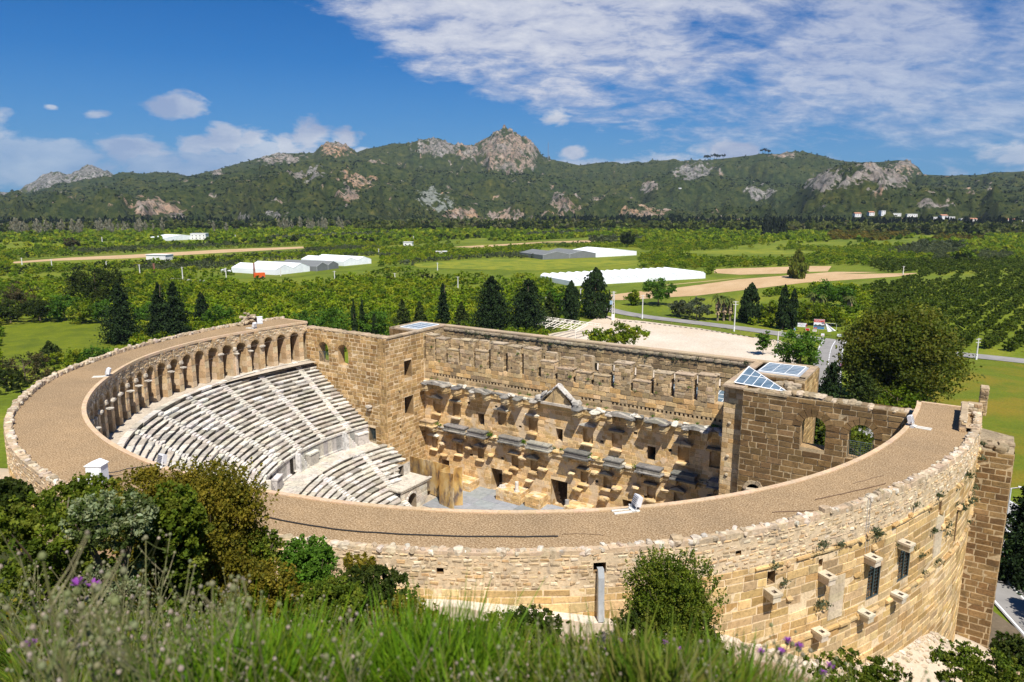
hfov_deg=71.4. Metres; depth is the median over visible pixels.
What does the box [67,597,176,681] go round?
dry thistle
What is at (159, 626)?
dry thistle
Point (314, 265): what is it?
greenhouse
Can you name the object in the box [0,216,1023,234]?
riverside trees
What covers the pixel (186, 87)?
sky
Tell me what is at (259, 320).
electrical cabinet
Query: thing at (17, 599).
dry thistle
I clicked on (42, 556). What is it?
dry thistle
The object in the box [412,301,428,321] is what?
conifer
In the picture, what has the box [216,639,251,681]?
dry thistle
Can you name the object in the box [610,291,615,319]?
utility pole
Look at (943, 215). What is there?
house
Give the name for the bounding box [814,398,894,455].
broad tree
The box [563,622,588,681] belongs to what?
dry thistle
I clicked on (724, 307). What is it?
palm tree
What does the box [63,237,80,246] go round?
broad tree
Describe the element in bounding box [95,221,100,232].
bare poplar
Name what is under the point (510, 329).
orchard tree
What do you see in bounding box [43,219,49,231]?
bare poplar
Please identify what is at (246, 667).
dry thistle
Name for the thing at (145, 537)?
dry thistle
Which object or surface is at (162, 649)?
dry thistle
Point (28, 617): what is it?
dry thistle
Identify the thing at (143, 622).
dry thistle
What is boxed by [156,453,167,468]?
floodlight
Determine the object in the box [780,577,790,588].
wall plant
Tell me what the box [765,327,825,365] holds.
broad tree
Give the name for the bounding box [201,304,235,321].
broad tree
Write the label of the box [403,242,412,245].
shed
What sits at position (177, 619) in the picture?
dry thistle
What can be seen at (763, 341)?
young tree
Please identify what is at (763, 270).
bare field
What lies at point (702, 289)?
bare field
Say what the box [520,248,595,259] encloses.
greenhouse
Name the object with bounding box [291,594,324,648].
dry thistle
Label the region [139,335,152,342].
orchard tree
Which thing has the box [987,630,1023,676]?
shrub
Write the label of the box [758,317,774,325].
orchard tree
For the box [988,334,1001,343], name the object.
orchard tree
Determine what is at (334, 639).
dry thistle
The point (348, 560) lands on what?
shrub
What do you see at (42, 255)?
grass field
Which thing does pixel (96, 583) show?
purple thistle
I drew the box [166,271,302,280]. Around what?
grass field
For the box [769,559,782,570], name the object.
wall plant
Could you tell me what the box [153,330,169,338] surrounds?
orchard tree
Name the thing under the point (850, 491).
cable
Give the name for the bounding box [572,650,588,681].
dry thistle
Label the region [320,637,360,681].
dry thistle
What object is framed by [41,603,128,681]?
dry thistle
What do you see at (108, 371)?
floodlight
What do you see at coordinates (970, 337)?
orchard tree
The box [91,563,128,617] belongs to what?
dry thistle
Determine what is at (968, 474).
wall plant
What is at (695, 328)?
kerb
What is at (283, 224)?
bare poplar
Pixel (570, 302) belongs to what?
conifer
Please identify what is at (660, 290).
broad tree
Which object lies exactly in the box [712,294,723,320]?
palm tree
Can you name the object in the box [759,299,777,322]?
broad tree
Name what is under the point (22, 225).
bare poplar
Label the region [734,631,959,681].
rubble
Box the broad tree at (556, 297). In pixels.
[544,288,563,313]
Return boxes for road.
[541,296,1023,362]
[813,340,1023,635]
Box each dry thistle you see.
[0,531,54,680]
[0,550,88,681]
[0,567,91,681]
[0,570,134,681]
[1,582,34,623]
[2,562,56,647]
[3,604,60,681]
[5,650,60,681]
[11,590,91,681]
[11,604,119,681]
[12,575,52,654]
[20,599,64,644]
[25,561,90,681]
[27,530,92,681]
[28,561,50,628]
[33,589,62,680]
[33,629,81,681]
[36,580,65,637]
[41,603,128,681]
[50,561,112,680]
[56,585,101,681]
[57,620,126,681]
[58,571,106,622]
[60,588,102,651]
[60,598,88,660]
[66,603,119,680]
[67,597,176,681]
[73,597,117,677]
[78,550,127,681]
[81,559,195,678]
[82,560,134,658]
[85,609,125,680]
[88,551,141,638]
[89,567,248,681]
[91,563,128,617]
[94,621,171,681]
[95,623,123,680]
[95,627,133,674]
[100,584,115,624]
[100,635,183,681]
[101,595,146,650]
[106,591,215,681]
[107,641,149,675]
[112,614,161,681]
[116,569,175,656]
[117,573,148,615]
[117,574,158,619]
[124,529,175,672]
[126,593,152,642]
[128,572,167,623]
[128,585,153,644]
[133,596,177,681]
[134,600,159,644]
[139,568,202,681]
[142,596,167,643]
[144,605,231,670]
[146,607,171,664]
[146,623,194,681]
[151,564,177,639]
[151,622,206,681]
[156,605,194,638]
[159,598,269,681]
[164,593,202,625]
[165,643,219,681]
[166,588,194,659]
[168,593,203,645]
[169,606,195,644]
[170,605,186,660]
[170,640,245,681]
[177,617,249,681]
[181,607,235,648]
[182,593,215,664]
[188,574,244,681]
[195,611,221,658]
[198,567,233,628]
[201,595,260,681]
[206,610,240,636]
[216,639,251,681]
[218,574,250,630]
[221,590,267,637]
[221,607,328,681]
[231,638,274,681]
[238,586,265,629]
[241,577,311,681]
[249,662,276,681]
[277,597,324,630]
[287,605,337,636]
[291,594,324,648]
[291,638,367,681]
[296,613,371,681]
[306,651,359,681]
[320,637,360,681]
[321,645,358,681]
[339,609,441,681]
[361,668,398,681]
[366,593,380,633]
[368,598,394,634]
[397,656,433,681]
[417,648,473,681]
[436,666,495,681]
[450,661,498,681]
[460,631,519,680]
[472,644,519,681]
[497,626,529,681]
[526,617,554,678]
[535,637,621,681]
[546,659,576,681]
[559,656,595,681]
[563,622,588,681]
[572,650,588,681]
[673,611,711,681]
[713,626,736,659]
[716,649,737,681]
[739,630,804,680]
[777,673,803,681]
[835,656,856,681]
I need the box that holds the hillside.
[0,468,1019,681]
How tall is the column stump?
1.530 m
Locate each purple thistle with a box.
[7,639,37,681]
[64,578,105,679]
[70,572,114,681]
[744,644,779,681]
[764,636,804,673]
[769,623,797,678]
[778,641,812,678]
[802,660,835,681]
[815,659,834,679]
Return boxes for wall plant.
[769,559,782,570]
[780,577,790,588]
[814,597,833,609]
[818,540,828,547]
[835,540,845,548]
[869,525,880,533]
[873,528,886,536]
[917,552,931,557]
[936,490,947,497]
[961,503,968,510]
[965,470,976,477]
[966,497,976,505]
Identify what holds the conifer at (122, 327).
on the meadow at (31, 337)
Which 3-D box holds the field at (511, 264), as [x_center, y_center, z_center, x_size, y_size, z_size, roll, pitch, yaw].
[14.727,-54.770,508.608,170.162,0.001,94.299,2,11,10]
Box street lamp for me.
[1001,486,1021,551]
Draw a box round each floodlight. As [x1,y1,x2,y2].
[92,367,110,377]
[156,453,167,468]
[248,322,256,328]
[611,493,642,514]
[907,414,931,430]
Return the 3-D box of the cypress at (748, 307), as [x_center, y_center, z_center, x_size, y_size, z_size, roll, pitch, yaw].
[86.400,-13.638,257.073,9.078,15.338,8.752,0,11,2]
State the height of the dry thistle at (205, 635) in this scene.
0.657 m
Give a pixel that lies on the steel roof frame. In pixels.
(571, 322)
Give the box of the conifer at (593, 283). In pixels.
[580,267,613,318]
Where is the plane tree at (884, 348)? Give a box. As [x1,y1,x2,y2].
[823,298,985,408]
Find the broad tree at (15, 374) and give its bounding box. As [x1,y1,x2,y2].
[0,366,31,391]
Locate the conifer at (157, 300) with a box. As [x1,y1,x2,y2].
[140,282,166,338]
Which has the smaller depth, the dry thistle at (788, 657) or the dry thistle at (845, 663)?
the dry thistle at (788, 657)
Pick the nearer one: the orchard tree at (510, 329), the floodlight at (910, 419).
the floodlight at (910, 419)
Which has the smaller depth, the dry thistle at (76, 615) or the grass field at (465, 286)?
the dry thistle at (76, 615)
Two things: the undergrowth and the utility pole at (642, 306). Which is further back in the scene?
the utility pole at (642, 306)
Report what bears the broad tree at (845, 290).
on the ground at (652, 307)
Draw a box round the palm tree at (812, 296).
[805,292,817,304]
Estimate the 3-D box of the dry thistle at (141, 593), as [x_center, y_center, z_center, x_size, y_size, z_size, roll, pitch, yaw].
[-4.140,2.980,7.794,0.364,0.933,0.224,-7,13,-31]
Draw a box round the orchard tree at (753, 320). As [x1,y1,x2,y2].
[748,317,757,324]
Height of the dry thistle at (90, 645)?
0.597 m
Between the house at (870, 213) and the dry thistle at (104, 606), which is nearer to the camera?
the dry thistle at (104, 606)
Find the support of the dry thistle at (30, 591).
on the hillside
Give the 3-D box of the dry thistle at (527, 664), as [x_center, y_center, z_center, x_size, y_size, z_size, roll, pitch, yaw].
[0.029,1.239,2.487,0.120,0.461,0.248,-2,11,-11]
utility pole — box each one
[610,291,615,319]
[641,295,644,318]
[733,301,737,331]
[975,338,980,359]
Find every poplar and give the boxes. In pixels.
[14,218,20,230]
[19,221,24,231]
[34,222,40,232]
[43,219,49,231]
[59,219,64,230]
[69,219,74,232]
[75,222,80,232]
[78,219,83,230]
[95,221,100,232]
[98,217,102,229]
[107,219,111,231]
[135,220,140,231]
[159,217,164,230]
[281,218,286,228]
[787,249,809,278]
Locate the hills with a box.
[0,125,1023,222]
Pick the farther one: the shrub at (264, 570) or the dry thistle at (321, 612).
the shrub at (264, 570)
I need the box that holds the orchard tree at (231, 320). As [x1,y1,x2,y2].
[226,317,238,323]
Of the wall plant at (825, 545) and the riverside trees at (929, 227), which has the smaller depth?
the wall plant at (825, 545)
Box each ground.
[0,229,1023,627]
[988,611,1023,648]
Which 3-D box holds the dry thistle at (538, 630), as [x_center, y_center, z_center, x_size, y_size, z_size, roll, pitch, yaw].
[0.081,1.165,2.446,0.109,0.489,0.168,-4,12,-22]
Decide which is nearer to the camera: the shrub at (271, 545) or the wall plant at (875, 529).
the shrub at (271, 545)
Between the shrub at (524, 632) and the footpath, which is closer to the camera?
the shrub at (524, 632)
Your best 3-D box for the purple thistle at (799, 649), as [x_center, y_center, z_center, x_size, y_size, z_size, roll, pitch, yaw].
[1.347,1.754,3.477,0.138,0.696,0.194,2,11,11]
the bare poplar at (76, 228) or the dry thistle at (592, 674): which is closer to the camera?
the dry thistle at (592, 674)
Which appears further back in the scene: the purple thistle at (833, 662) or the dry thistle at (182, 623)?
the dry thistle at (182, 623)
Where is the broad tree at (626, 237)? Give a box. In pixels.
[619,230,636,244]
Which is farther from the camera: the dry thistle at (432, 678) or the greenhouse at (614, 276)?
the greenhouse at (614, 276)
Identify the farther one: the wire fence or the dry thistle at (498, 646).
the wire fence
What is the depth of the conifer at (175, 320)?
220.18 m
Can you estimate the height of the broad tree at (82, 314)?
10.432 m
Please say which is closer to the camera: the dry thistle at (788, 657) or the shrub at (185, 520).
the dry thistle at (788, 657)
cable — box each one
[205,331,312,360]
[268,517,557,537]
[772,510,813,512]
[815,483,885,499]
[865,497,870,552]
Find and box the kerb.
[617,320,781,341]
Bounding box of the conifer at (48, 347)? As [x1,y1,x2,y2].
[30,340,64,366]
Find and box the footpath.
[406,598,741,641]
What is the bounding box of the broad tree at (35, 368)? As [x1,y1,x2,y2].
[0,351,54,384]
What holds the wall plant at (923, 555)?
attached to the amphitheatre
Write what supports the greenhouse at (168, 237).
on the ground at (652, 307)
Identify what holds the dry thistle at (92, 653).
on the hillside
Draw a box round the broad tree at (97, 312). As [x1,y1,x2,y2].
[86,299,111,321]
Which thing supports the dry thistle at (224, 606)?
on the hillside
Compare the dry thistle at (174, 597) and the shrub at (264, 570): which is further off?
the shrub at (264, 570)
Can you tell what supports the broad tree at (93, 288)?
on the ground at (652, 307)
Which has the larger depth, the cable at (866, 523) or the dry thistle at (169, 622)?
the cable at (866, 523)
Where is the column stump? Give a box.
[514,481,519,492]
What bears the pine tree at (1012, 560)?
on the ground at (652, 307)
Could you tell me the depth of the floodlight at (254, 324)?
103.38 m
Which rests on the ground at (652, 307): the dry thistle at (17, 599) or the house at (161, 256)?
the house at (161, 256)
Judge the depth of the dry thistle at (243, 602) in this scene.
5.97 m
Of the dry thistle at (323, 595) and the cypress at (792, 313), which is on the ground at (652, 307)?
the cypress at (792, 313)
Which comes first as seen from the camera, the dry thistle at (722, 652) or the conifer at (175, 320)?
the dry thistle at (722, 652)
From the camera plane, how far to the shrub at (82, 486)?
15.16 m
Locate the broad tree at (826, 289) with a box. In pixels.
[810,278,842,306]
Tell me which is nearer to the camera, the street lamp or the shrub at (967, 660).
the shrub at (967, 660)
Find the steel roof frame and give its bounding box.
[526,317,600,338]
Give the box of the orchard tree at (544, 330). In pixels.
[538,328,549,335]
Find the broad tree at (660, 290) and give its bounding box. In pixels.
[642,277,676,304]
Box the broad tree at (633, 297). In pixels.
[623,289,640,305]
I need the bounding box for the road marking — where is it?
[818,340,1023,633]
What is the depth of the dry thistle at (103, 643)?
1.85 m
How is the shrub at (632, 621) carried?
on the hillside
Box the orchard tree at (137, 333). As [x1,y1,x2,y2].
[128,330,146,340]
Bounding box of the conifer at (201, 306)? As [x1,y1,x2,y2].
[192,291,211,322]
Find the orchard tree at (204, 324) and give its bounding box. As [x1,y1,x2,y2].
[201,320,212,327]
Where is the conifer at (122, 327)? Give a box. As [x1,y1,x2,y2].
[89,283,147,346]
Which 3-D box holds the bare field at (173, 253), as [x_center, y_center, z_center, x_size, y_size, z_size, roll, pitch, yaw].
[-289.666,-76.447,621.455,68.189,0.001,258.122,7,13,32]
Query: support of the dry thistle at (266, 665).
on the hillside
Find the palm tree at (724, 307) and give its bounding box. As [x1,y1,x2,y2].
[720,296,730,320]
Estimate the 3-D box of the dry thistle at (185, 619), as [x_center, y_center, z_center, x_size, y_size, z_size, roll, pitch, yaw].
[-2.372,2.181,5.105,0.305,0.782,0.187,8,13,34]
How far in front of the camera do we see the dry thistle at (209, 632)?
2.95 m
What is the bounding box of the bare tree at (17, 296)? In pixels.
[0,281,41,305]
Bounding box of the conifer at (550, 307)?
[544,291,560,325]
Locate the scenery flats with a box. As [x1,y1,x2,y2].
[410,456,462,508]
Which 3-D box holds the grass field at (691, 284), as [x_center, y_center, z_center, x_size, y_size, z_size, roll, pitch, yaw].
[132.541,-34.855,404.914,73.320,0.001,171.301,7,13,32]
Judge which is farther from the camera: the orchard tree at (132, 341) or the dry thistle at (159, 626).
the orchard tree at (132, 341)
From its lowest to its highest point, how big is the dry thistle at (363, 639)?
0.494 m
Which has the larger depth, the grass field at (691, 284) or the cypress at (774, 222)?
the cypress at (774, 222)
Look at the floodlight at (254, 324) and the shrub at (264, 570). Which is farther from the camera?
the floodlight at (254, 324)
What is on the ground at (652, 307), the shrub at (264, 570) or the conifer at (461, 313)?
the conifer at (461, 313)
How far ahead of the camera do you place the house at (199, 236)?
862.35 m
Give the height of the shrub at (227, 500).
4.368 m
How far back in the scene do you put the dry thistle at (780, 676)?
1.91 m
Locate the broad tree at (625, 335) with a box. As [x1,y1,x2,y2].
[601,320,650,344]
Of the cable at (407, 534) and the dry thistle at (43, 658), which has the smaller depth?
the dry thistle at (43, 658)
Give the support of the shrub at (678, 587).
on the hillside
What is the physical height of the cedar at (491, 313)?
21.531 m
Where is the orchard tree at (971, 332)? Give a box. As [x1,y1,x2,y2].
[969,330,978,337]
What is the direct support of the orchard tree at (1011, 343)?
on the ground at (652, 307)
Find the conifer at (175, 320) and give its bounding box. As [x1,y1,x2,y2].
[157,281,199,336]
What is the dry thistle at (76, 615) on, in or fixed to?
on the hillside
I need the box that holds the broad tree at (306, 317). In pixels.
[290,310,320,325]
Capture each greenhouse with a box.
[151,234,190,240]
[231,261,309,274]
[273,260,338,270]
[301,254,370,265]
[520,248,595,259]
[540,267,705,285]
[572,247,636,256]
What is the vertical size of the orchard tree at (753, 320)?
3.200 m
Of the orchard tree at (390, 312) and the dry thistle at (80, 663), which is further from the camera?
the orchard tree at (390, 312)
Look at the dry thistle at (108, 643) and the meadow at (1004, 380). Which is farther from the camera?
the meadow at (1004, 380)
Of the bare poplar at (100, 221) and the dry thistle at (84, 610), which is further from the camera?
the bare poplar at (100, 221)
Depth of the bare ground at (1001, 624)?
72.34 m
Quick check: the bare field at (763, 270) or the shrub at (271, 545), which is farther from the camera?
the bare field at (763, 270)
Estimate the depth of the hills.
2228.55 m
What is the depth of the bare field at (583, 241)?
816.32 m
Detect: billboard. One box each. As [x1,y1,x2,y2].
[798,322,806,326]
[813,319,824,333]
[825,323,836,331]
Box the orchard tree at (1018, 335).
[1011,334,1023,346]
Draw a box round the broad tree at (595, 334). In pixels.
[582,327,610,341]
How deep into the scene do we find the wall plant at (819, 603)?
41.88 m
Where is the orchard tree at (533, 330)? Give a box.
[527,326,539,332]
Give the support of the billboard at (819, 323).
on the ground at (652, 307)
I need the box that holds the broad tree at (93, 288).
[59,261,133,302]
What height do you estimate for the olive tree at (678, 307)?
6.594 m
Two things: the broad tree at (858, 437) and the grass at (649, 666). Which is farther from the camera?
the broad tree at (858, 437)
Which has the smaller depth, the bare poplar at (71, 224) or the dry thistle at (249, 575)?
the dry thistle at (249, 575)
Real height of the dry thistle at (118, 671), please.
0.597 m
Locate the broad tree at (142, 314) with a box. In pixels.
[131,301,152,324]
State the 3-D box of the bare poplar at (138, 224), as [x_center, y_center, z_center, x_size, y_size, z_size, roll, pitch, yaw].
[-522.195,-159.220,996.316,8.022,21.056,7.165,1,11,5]
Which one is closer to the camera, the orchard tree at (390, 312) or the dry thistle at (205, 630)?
the dry thistle at (205, 630)
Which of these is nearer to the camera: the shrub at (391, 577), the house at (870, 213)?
the shrub at (391, 577)
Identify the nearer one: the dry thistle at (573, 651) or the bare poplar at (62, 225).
the dry thistle at (573, 651)
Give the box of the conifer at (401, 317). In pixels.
[392,299,411,325]
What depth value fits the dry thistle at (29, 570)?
6.64 m
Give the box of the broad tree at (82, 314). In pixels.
[62,296,98,324]
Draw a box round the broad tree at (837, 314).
[825,305,848,325]
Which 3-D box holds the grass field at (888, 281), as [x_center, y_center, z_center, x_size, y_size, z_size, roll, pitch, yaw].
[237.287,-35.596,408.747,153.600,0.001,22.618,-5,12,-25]
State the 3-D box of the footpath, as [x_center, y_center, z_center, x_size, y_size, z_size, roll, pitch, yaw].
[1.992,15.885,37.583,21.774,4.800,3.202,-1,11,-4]
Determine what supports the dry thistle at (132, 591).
on the hillside
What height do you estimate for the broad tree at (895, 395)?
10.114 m
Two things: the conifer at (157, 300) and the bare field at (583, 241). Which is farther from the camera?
the bare field at (583, 241)
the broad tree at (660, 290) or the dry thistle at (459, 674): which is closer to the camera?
the dry thistle at (459, 674)
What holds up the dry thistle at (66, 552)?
on the hillside
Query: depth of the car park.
224.37 m
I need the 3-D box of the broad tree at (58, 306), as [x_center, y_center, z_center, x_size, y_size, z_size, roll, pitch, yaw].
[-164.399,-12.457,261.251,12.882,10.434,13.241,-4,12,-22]
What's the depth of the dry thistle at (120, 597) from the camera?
4.36 m
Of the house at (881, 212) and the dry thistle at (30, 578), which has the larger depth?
the house at (881, 212)
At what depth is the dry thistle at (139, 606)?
5.80 m
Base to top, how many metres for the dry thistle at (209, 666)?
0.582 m
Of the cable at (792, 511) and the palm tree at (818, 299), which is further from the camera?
the palm tree at (818, 299)
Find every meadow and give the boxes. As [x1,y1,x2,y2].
[0,317,125,378]
[925,358,1023,488]
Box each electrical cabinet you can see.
[83,458,108,483]
[257,316,262,323]
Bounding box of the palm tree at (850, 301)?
[842,296,856,307]
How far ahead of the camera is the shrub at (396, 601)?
16.62 m
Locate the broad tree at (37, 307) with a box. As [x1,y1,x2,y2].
[18,298,53,320]
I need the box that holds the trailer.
[253,272,264,277]
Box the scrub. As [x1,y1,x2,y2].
[0,128,1023,221]
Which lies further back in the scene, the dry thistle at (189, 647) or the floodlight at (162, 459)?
the floodlight at (162, 459)
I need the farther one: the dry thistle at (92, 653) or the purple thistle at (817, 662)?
the purple thistle at (817, 662)
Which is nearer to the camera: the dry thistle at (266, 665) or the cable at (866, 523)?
the dry thistle at (266, 665)
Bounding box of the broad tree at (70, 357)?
[43,347,87,370]
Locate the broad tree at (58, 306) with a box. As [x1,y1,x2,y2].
[45,294,80,320]
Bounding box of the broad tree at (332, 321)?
[313,304,352,330]
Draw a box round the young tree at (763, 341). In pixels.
[755,330,771,354]
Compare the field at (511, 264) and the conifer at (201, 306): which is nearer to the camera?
the conifer at (201, 306)
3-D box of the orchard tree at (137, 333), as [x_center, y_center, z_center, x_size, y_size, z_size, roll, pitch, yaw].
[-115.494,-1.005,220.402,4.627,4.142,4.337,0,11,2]
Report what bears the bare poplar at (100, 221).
on the ground at (652, 307)
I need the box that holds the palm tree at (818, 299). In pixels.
[814,294,826,302]
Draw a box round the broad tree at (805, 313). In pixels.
[794,298,819,323]
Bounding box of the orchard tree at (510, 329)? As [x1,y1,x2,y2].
[504,326,515,331]
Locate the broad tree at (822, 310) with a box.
[810,302,832,321]
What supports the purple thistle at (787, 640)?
on the hillside
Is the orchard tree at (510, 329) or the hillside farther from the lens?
the orchard tree at (510, 329)
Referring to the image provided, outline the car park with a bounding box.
[549,316,795,385]
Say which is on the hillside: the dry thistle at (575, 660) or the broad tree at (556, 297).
the dry thistle at (575, 660)
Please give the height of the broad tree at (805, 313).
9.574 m
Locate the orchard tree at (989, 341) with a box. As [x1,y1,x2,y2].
[981,335,997,347]
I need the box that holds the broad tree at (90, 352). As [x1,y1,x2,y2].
[76,345,113,362]
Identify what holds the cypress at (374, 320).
on the ground at (652, 307)
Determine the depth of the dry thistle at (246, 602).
4.65 m
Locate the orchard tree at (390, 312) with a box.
[385,310,396,316]
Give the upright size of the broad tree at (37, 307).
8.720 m
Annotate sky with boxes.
[0,0,1023,191]
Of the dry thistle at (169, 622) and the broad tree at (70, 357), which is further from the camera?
the broad tree at (70, 357)
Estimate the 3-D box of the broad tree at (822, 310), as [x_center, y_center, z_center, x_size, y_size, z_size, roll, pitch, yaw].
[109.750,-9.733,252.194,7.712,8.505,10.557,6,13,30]
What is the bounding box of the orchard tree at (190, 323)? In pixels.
[186,319,196,327]
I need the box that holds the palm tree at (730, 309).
[722,298,736,320]
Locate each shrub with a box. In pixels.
[0,476,39,543]
[0,486,121,609]
[50,472,122,585]
[58,487,159,612]
[98,462,186,610]
[128,453,281,614]
[131,479,214,622]
[202,556,303,631]
[230,525,285,618]
[275,533,339,623]
[287,573,368,637]
[336,563,419,634]
[342,551,376,578]
[365,593,445,633]
[465,607,543,650]
[506,603,563,654]
[610,609,642,645]
[619,544,728,659]
[648,620,731,665]
[801,645,912,681]
[928,638,1023,681]
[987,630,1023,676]
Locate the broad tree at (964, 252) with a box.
[947,247,978,259]
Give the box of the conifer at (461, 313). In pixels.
[452,302,469,325]
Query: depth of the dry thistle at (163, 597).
7.10 m
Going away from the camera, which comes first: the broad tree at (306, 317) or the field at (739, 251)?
the broad tree at (306, 317)
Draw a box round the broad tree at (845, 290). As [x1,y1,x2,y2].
[832,286,856,306]
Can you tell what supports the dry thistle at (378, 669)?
on the hillside
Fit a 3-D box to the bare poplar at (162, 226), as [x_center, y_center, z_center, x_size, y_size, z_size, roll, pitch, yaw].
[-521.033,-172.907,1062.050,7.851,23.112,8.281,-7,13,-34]
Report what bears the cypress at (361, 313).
on the ground at (652, 307)
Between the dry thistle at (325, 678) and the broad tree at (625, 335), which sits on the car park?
the broad tree at (625, 335)
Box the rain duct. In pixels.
[597,567,604,621]
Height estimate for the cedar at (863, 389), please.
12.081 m
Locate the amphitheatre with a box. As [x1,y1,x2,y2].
[3,312,1015,662]
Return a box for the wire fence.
[617,316,777,338]
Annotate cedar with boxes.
[464,276,516,329]
[504,278,556,333]
[814,386,855,453]
[818,361,848,398]
[840,370,884,430]
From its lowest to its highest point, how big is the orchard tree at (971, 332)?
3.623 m
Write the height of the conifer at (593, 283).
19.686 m
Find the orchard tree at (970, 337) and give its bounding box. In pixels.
[957,330,974,345]
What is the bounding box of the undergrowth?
[0,537,803,681]
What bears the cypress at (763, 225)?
on the ground at (652, 307)
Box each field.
[8,251,89,257]
[13,247,303,262]
[17,242,319,259]
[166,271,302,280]
[349,270,537,280]
[413,259,645,269]
[436,285,506,289]
[459,242,541,247]
[476,239,588,242]
[552,240,594,242]
[611,273,914,299]
[632,271,835,291]
[670,272,870,284]
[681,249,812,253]
[714,266,830,274]
[832,273,1008,285]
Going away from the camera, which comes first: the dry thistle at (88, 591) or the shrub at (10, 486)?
the dry thistle at (88, 591)
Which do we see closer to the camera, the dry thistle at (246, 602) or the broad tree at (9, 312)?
the dry thistle at (246, 602)
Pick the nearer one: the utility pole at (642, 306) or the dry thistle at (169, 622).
the dry thistle at (169, 622)
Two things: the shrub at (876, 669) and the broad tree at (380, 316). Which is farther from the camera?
the broad tree at (380, 316)
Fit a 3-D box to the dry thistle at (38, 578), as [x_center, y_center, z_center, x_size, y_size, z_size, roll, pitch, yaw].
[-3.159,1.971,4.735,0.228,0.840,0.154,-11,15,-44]
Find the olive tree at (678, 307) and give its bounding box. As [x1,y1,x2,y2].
[668,299,687,316]
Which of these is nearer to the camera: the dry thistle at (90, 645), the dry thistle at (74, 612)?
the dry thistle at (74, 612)
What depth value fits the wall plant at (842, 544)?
41.86 m
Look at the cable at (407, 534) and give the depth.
39.01 m
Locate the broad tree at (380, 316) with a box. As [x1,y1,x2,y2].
[356,308,392,335]
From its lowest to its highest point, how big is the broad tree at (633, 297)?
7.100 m
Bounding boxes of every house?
[145,254,172,260]
[190,233,208,239]
[852,212,860,216]
[867,211,874,215]
[878,210,885,215]
[905,214,917,216]
[938,214,947,218]
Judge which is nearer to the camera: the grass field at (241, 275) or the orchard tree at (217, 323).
the orchard tree at (217, 323)
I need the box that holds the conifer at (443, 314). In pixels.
[435,283,451,323]
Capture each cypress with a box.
[350,300,357,330]
[358,298,367,332]
[371,313,377,333]
[738,282,763,323]
[760,217,765,234]
[764,218,768,233]
[768,219,772,233]
[772,215,775,232]
[774,284,791,329]
[775,218,778,233]
[778,220,782,232]
[783,216,787,232]
[787,288,798,329]
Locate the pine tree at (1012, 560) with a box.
[998,486,1023,595]
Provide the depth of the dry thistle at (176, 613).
2.59 m
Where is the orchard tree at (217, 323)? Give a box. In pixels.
[209,321,222,326]
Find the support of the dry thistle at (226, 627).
on the hillside
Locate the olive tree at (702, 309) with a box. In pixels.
[684,296,714,319]
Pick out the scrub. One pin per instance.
(575, 188)
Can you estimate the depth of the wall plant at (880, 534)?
43.53 m
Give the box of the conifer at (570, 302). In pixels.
[559,280,580,322]
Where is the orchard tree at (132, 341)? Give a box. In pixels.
[127,337,145,345]
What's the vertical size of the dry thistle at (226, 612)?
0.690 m
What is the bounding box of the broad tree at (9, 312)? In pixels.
[0,298,28,322]
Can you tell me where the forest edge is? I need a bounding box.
[0,213,1023,225]
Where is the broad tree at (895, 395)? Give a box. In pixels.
[873,382,926,408]
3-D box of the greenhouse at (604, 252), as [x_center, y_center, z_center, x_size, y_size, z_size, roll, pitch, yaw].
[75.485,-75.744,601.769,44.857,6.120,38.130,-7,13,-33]
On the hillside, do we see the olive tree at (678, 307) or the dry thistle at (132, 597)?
the dry thistle at (132, 597)
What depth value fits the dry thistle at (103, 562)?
4.91 m
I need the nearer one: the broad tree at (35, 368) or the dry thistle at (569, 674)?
the dry thistle at (569, 674)
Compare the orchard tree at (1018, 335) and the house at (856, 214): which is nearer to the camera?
the orchard tree at (1018, 335)
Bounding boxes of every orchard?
[0,224,1023,250]
[0,239,1023,341]
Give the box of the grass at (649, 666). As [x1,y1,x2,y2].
[0,563,882,681]
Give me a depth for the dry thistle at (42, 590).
3.68 m
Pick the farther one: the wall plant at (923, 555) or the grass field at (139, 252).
the grass field at (139, 252)
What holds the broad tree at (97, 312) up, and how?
on the ground at (652, 307)
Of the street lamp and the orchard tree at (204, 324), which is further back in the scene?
the orchard tree at (204, 324)
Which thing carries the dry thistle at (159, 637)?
on the hillside
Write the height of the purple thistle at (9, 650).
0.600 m
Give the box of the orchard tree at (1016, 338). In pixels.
[1007,336,1023,347]
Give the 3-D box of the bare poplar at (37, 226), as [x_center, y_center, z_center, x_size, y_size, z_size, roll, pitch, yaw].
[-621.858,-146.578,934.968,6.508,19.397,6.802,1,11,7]
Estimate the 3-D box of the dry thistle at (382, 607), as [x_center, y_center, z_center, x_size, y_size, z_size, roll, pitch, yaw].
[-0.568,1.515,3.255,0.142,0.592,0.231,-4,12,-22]
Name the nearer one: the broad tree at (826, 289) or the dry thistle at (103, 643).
the dry thistle at (103, 643)
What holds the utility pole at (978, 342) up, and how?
on the meadow at (1004, 380)
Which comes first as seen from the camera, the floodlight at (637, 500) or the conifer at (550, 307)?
the floodlight at (637, 500)
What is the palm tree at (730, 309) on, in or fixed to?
on the ground at (652, 307)
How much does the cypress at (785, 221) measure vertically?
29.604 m
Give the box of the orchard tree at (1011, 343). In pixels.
[1001,339,1019,351]
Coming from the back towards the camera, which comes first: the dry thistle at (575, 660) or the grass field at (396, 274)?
the grass field at (396, 274)

